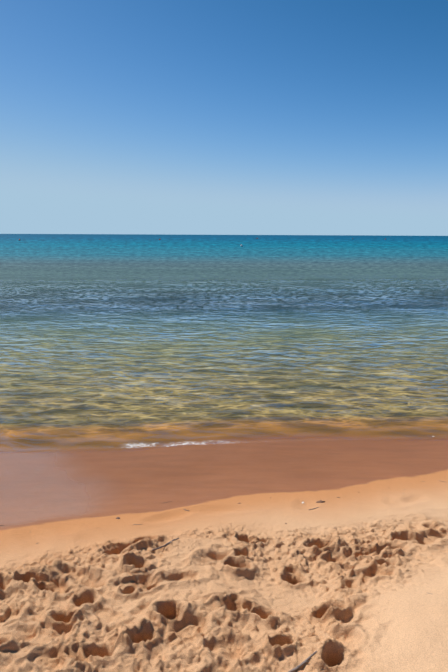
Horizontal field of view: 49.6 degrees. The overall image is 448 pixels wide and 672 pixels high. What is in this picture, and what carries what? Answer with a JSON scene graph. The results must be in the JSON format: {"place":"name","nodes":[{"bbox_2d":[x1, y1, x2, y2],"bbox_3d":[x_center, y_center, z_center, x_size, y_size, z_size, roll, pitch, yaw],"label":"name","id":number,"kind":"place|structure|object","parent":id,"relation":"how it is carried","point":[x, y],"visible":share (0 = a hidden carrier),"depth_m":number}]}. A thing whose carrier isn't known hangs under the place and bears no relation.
{"place":"outdoors","nodes":[
{"label":"outdoors","id":0,"kind":"place"},
{"bbox_2d":[0,288,447,671],"bbox_3d":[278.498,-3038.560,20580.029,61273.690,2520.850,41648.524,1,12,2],"label":"beach ground","id":1,"kind":"structure","parent":0,"point":[350,578],"depth_m":2.56},
{"bbox_2d":[152,538,178,550],"bbox_3d":[-0.230,0.840,1.955,0.135,0.017,0.020,-10,16,-42],"label":"twig","id":2,"kind":"object","parent":1,"relation":"on","point":[164,545],"visible":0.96,"depth_m":1.95},
{"bbox_2d":[24,480,445,593],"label":"beach twiglets","id":3,"kind":"object","parent":1,"relation":"on","point":[188,510],"visible":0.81,"depth_m":2.19},
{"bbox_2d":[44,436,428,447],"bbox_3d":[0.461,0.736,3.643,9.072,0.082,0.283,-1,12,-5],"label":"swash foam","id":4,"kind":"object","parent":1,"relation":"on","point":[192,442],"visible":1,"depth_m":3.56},
{"bbox_2d":[288,651,316,671],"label":"twig","id":5,"kind":"object","parent":1,"relation":"on","point":[302,663],"visible":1,"depth_m":1.28},
{"bbox_2d":[0,234,447,453],"bbox_3d":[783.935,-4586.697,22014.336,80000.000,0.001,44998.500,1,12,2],"label":"sea water","id":6,"kind":"structure","parent":0,"point":[99,263],"depth_m":16.46},
{"bbox_2d":[0,0,447,235],"label":"sky","id":7,"kind":"structure","parent":0,"point":[163,117]}
]}

